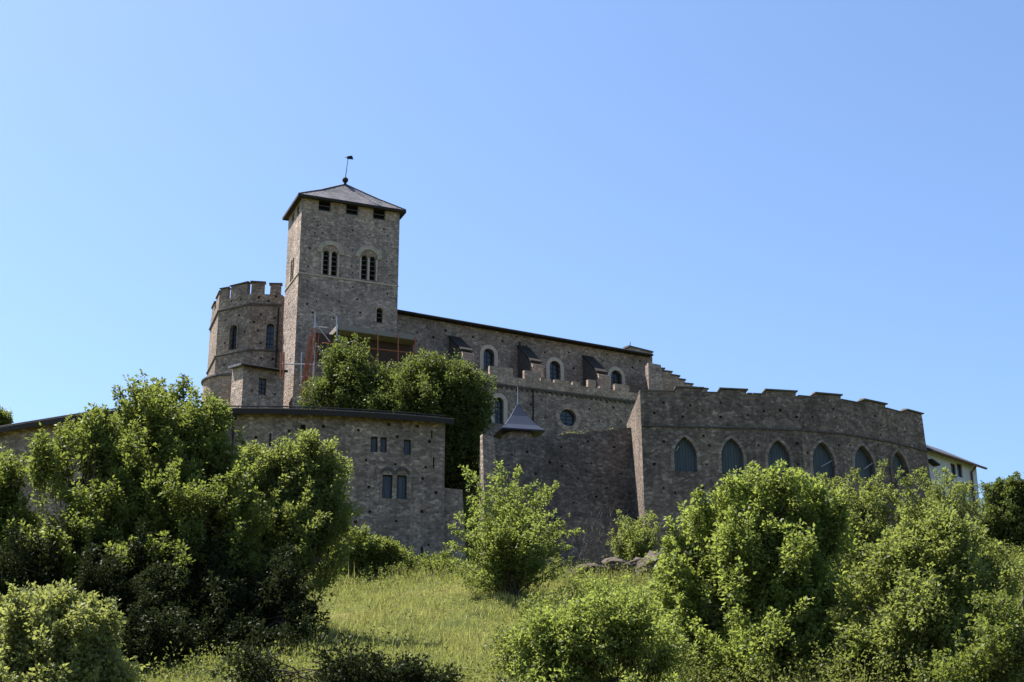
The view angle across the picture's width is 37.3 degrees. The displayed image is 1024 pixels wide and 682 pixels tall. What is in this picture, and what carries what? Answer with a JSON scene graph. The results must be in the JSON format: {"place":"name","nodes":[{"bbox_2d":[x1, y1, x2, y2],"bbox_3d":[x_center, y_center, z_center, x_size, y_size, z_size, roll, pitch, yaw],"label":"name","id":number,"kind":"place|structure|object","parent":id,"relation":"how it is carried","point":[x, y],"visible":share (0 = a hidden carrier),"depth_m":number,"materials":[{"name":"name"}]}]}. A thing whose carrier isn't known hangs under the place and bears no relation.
{"place":"outdoors","nodes":[
{"label":"outdoors","id":0,"kind":"place"},
{"bbox_2d":[0,455,1023,681],"bbox_3d":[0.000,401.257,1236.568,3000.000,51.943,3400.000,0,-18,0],"label":"hillside","id":1,"kind":"structure","parent":0,"point":[467,507],"depth_m":79.60,"materials":[{"name":"green plant"}]},
{"bbox_2d":[0,406,13,425],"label":"distant tree","id":2,"kind":"object","parent":1,"relation":"on","point":[6,418],"visible":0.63,"depth_m":134.57,"materials":[{"name":"green plant"}]},
{"bbox_2d":[0,443,56,601],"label":"broadleaf tree","id":3,"kind":"object","parent":1,"relation":"on","point":[11,502],"visible":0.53,"depth_m":71.42,"materials":[{"name":"green plant"}]},
{"bbox_2d":[0,578,148,681],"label":"bush","id":4,"kind":"object","parent":1,"relation":"on","point":[69,635],"visible":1,"depth_m":36.91,"materials":[{"name":"green plant"}]},
{"bbox_2d":[16,402,166,584],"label":"broadleaf tree","id":5,"kind":"object","parent":1,"relation":"on","point":[95,432],"visible":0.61,"depth_m":69.33,"materials":[{"name":"green plant"}]},
{"bbox_2d":[0,516,247,669],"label":"dark bush","id":6,"kind":"object","parent":1,"relation":"on","point":[139,597],"visible":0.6,"depth_m":63.29,"materials":[{"name":"green plant"}]},
{"bbox_2d":[67,369,279,633],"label":"broadleaf tree","id":7,"kind":"object","parent":1,"relation":"on","point":[198,479],"visible":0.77,"depth_m":70.55,"materials":[{"name":"green plant"}]},
{"bbox_2d":[201,373,231,404],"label":"rounded chapel","id":8,"kind":"structure","parent":1,"relation":"on","point":[219,385],"depth_m":149.61,"materials":[{"name":"stone"}]},
{"bbox_2d":[0,405,465,566],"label":"curved rampart house","id":9,"kind":"structure","parent":1,"relation":"on","point":[402,494],"depth_m":103.97,"materials":[{"name":"stone"}]},
{"bbox_2d":[371,437,376,451],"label":"window","id":10,"kind":"structure","parent":9,"relation":"in","point":[373,439],"depth_m":104.39,"materials":[{"name":"glass"}]},
{"bbox_2d":[380,438,386,452],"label":"window","id":11,"kind":"structure","parent":9,"relation":"in","point":[383,440],"depth_m":104.55,"materials":[{"name":"grey glass"}]},
{"bbox_2d":[382,475,391,498],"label":"window","id":12,"kind":"structure","parent":9,"relation":"in","point":[387,479],"depth_m":103.71,"materials":[{"name":"glass"}]},
{"bbox_2d":[397,476,406,498],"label":"window","id":13,"kind":"structure","parent":9,"relation":"in","point":[401,480],"depth_m":103.99,"materials":[{"name":"glass"}]},
{"bbox_2d":[404,440,410,454],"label":"window","id":14,"kind":"structure","parent":9,"relation":"in","point":[407,443],"depth_m":104.98,"materials":[{"name":"grey glass"}]},
{"bbox_2d":[206,280,284,375],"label":"apse turret","id":15,"kind":"object","parent":1,"relation":"on","point":[246,326],"visible":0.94,"depth_m":156.29,"materials":[{"name":"grey stone"}]},
{"bbox_2d":[227,323,238,349],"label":"window","id":16,"kind":"structure","parent":15,"relation":"in","point":[234,345],"depth_m":156.41,"materials":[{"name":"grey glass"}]},
{"bbox_2d":[264,322,275,348],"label":"window","id":17,"kind":"structure","parent":15,"relation":"in","point":[269,340],"depth_m":155.61,"materials":[{"name":"grey glass"}]},
{"bbox_2d":[141,529,358,658],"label":"dark bush","id":18,"kind":"object","parent":1,"relation":"on","point":[269,608],"visible":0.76,"depth_m":65.25,"materials":[{"name":"green plant"}]},
{"bbox_2d":[228,363,287,407],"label":"sacristy annex","id":19,"kind":"object","parent":1,"relation":"on","point":[254,385],"visible":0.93,"depth_m":144.65,"materials":[{"name":"grey stone"}]},
{"bbox_2d":[258,378,265,394],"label":"window","id":20,"kind":"structure","parent":19,"relation":"in","point":[262,382],"depth_m":144.83,"materials":[{"name":"blue glass"}]},
{"bbox_2d":[227,428,363,601],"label":"broadleaf tree","id":21,"kind":"object","parent":1,"relation":"on","point":[310,518],"visible":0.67,"depth_m":76.02,"materials":[{"name":"green plant"}]},
{"bbox_2d":[282,156,405,408],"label":"bell tower","id":22,"kind":"structure","parent":1,"relation":"on","point":[342,263],"depth_m":152.09,"materials":[{"name":"stone"}]},
{"bbox_2d":[319,202,329,211],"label":"window","id":23,"kind":"structure","parent":22,"relation":"in","point":[322,206],"depth_m":153.45,"materials":[{"name":"black"}]},
{"bbox_2d":[323,252,328,274],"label":"window","id":24,"kind":"structure","parent":22,"relation":"in","point":[325,258],"depth_m":151.63,"materials":[{"name":"black glass"}]},
{"bbox_2d":[331,253,336,275],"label":"window","id":25,"kind":"structure","parent":22,"relation":"in","point":[333,263],"depth_m":151.89,"materials":[{"name":"black glass"}]},
{"bbox_2d":[280,313,417,402],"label":"scaffolding","id":26,"kind":"object","parent":22,"relation":"attached to","point":[387,346],"visible":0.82,"depth_m":144.45,"materials":[{"name":"brown metal"}]},
{"bbox_2d":[346,206,357,215],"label":"window","id":27,"kind":"structure","parent":22,"relation":"in","point":[349,210],"depth_m":154.45,"materials":[{"name":"black"}]},
{"bbox_2d":[361,257,366,279],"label":"window","id":28,"kind":"structure","parent":22,"relation":"in","point":[363,270],"depth_m":153.01,"materials":[{"name":"black glass"}]},
{"bbox_2d":[369,258,374,280],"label":"window","id":29,"kind":"structure","parent":22,"relation":"in","point":[371,276],"depth_m":153.31,"materials":[{"name":"black glass"}]},
{"bbox_2d":[373,211,384,219],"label":"window","id":30,"kind":"structure","parent":22,"relation":"in","point":[378,215],"depth_m":155.45,"materials":[{"name":"black"}]},
{"bbox_2d":[374,306,384,323],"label":"window","id":31,"kind":"structure","parent":22,"relation":"in","point":[377,313],"depth_m":151.91,"materials":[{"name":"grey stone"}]},
{"bbox_2d":[316,521,390,577],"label":"bush","id":32,"kind":"object","parent":1,"relation":"on","point":[359,556],"visible":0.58,"depth_m":95.08,"materials":[{"name":"green plant"}]},
{"bbox_2d":[206,622,507,681],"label":"dark bush","id":33,"kind":"object","parent":1,"relation":"on","point":[402,670],"visible":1,"depth_m":52.58,"materials":[{"name":"green plant"}]},
{"bbox_2d":[362,532,412,575],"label":"bush","id":34,"kind":"object","parent":1,"relation":"on","point":[392,546],"visible":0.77,"depth_m":95.33,"materials":[{"name":"green plant"}]},
{"bbox_2d":[297,332,497,497],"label":"courtyard tree","id":35,"kind":"object","parent":1,"relation":"on","point":[425,385],"visible":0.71,"depth_m":127.60,"materials":[{"name":"green plant"}]},
{"bbox_2d":[396,545,474,576],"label":"bush","id":36,"kind":"object","parent":1,"relation":"on","point":[444,556],"visible":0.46,"depth_m":94.93,"materials":[{"name":"green plant"}]},
{"bbox_2d":[478,618,530,674],"bbox_3d":[-0.142,12.595,61.385,2.631,2.690,5.144,0,-18,0],"label":"scrub bush","id":37,"kind":"object","parent":1,"relation":"on","point":[501,652],"visible":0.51,"depth_m":60.64,"materials":[{"name":"green plant"}]},
{"bbox_2d":[443,460,584,595],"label":"young tree","id":38,"kind":"object","parent":1,"relation":"on","point":[513,561],"visible":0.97,"depth_m":83.89,"materials":[{"name":"green plant"}]},
{"bbox_2d":[493,386,544,439],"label":"pointed roof turret","id":39,"kind":"object","parent":1,"relation":"on","point":[519,422],"visible":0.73,"depth_m":124.53,"materials":[{"name":"grey metal"}]},
{"bbox_2d":[397,309,653,392],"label":"church nave","id":40,"kind":"structure","parent":1,"relation":"on","point":[482,347],"depth_m":160.95,"materials":[{"name":"grey stone"}]},
{"bbox_2d":[480,345,497,369],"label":"window","id":41,"kind":"structure","parent":40,"relation":"in","point":[485,355],"depth_m":159.37,"materials":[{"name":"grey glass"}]},
{"bbox_2d":[546,357,563,380],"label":"window","id":42,"kind":"structure","parent":40,"relation":"in","point":[551,367],"depth_m":162.95,"materials":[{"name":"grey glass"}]},
{"bbox_2d":[608,367,624,388],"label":"window","id":43,"kind":"structure","parent":40,"relation":"in","point":[614,378],"depth_m":166.53,"materials":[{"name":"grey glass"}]},
{"bbox_2d":[510,588,567,632],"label":"scrub bush","id":44,"kind":"object","parent":1,"relation":"on","point":[551,599],"visible":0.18,"depth_m":71.79,"materials":[{"name":"green plant"}]},
{"bbox_2d":[462,363,638,436],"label":"side aisle","id":45,"kind":"object","parent":1,"relation":"on","point":[554,407],"visible":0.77,"depth_m":152.47,"materials":[{"name":"grey stone"}]},
{"bbox_2d":[491,393,507,423],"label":"window","id":46,"kind":"structure","parent":45,"relation":"in","point":[498,409],"depth_m":149.86,"materials":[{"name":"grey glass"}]},
{"bbox_2d":[555,404,580,430],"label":"window","id":47,"kind":"structure","parent":45,"relation":"in","point":[565,419],"depth_m":152.67,"materials":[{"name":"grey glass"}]},
{"bbox_2d":[478,427,636,570],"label":"curtain wall","id":48,"kind":"structure","parent":1,"relation":"on","point":[595,468],"depth_m":118.83,"materials":[{"name":"grey stone"}]},
{"bbox_2d":[140,539,1023,681],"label":"undergrowth","id":49,"kind":"object","parent":1,"relation":"on","point":[483,675],"visible":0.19,"depth_m":58.34,"materials":[{"name":"green plant"}]},
{"bbox_2d":[566,502,628,564],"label":"bare shrub","id":50,"kind":"object","parent":1,"relation":"on","point":[594,550],"visible":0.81,"depth_m":99.88,"materials":[{"name":"plant"}]},
{"bbox_2d":[502,583,699,681],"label":"hillside bush","id":51,"kind":"object","parent":1,"relation":"on","point":[570,644],"visible":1,"depth_m":53.69,"materials":[{"name":"green plant"}]},
{"bbox_2d":[557,566,667,607],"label":"scrub bush","id":52,"kind":"object","parent":1,"relation":"on","point":[599,584],"visible":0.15,"depth_m":79.05,"materials":[{"name":"green plant"}]},
{"bbox_2d":[562,550,662,577],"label":"rock outcrop","id":53,"kind":"object","parent":1,"relation":"on","point":[636,561],"visible":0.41,"depth_m":96.50,"materials":[{"name":"grey stone"}]},
{"bbox_2d":[606,509,661,561],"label":"bush","id":54,"kind":"object","parent":1,"relation":"on","point":[636,540],"visible":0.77,"depth_m":101.54,"materials":[{"name":"green plant"}]},
{"bbox_2d":[645,363,708,392],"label":"stepped gable","id":55,"kind":"structure","parent":1,"relation":"on","point":[658,377],"depth_m":164.79,"materials":[{"name":"stone"}]},
{"bbox_2d":[645,458,879,681],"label":"broadleaf tree","id":56,"kind":"object","parent":1,"relation":"on","point":[732,598],"visible":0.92,"depth_m":61.31,"materials":[{"name":"green plant"}]},
{"bbox_2d":[627,386,931,563],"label":"crenellated rampart","id":57,"kind":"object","parent":1,"relation":"on","point":[687,441],"visible":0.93,"depth_m":116.98,"materials":[{"name":"stone"}]},
{"bbox_2d":[671,433,700,471],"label":"window","id":58,"kind":"structure","parent":57,"relation":"in","point":[683,459],"depth_m":115.64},
{"bbox_2d":[718,435,747,473],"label":"window","id":59,"kind":"structure","parent":57,"relation":"in","point":[729,454],"depth_m":115.95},
{"bbox_2d":[765,437,793,476],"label":"window","id":60,"kind":"structure","parent":57,"relation":"in","point":[774,452],"depth_m":116.49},
{"bbox_2d":[809,438,838,477],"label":"window","id":61,"kind":"structure","parent":57,"relation":"in","point":[819,456],"depth_m":117.14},
{"bbox_2d":[852,442,878,481],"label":"window","id":62,"kind":"structure","parent":57,"relation":"in","point":[860,460],"depth_m":118.73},
{"bbox_2d":[890,448,912,486],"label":"window","id":63,"kind":"structure","parent":57,"relation":"in","point":[894,457],"depth_m":120.86,"materials":[{"name":"grey stone"}]},
{"bbox_2d":[819,458,905,580],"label":"broadleaf tree","id":64,"kind":"object","parent":1,"relation":"on","point":[873,528],"visible":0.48,"depth_m":90.31,"materials":[{"name":"green plant"}]},
{"bbox_2d":[820,495,1023,681],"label":"broadleaf tree","id":65,"kind":"object","parent":1,"relation":"on","point":[935,567],"visible":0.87,"depth_m":57.55,"materials":[{"name":"green plant"}]},
{"bbox_2d":[886,465,992,550],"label":"broadleaf tree","id":66,"kind":"object","parent":1,"relation":"on","point":[963,508],"visible":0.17,"depth_m":93.06,"materials":[{"name":"green plant"}]},
{"bbox_2d":[926,445,986,525],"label":"white house","id":67,"kind":"structure","parent":1,"relation":"on","point":[963,470],"depth_m":127.58,"materials":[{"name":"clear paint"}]},
{"bbox_2d":[951,464,954,474],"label":"window","id":68,"kind":"structure","parent":67,"relation":"in","point":[952,466],"depth_m":127.69,"materials":[{"name":"black glass"}]},
{"bbox_2d":[957,464,961,477],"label":"window","id":69,"kind":"structure","parent":67,"relation":"in","point":[958,465],"depth_m":128.40,"materials":[{"name":"black glass"}]},
{"bbox_2d":[914,543,1023,681],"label":"dark bush","id":70,"kind":"object","parent":1,"relation":"on","point":[995,661],"visible":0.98,"depth_m":52.14,"materials":[{"name":"green plant"}]},
{"bbox_2d":[971,471,1023,564],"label":"broadleaf tree","id":71,"kind":"object","parent":1,"relation":"on","point":[1003,504],"visible":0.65,"depth_m":103.59,"materials":[{"name":"green plant"}]},
{"bbox_2d":[0,0,1023,509],"label":"sky","id":72,"kind":"structure","parent":0,"point":[807,197],"materials":[{"name":"blue"}]}
]}

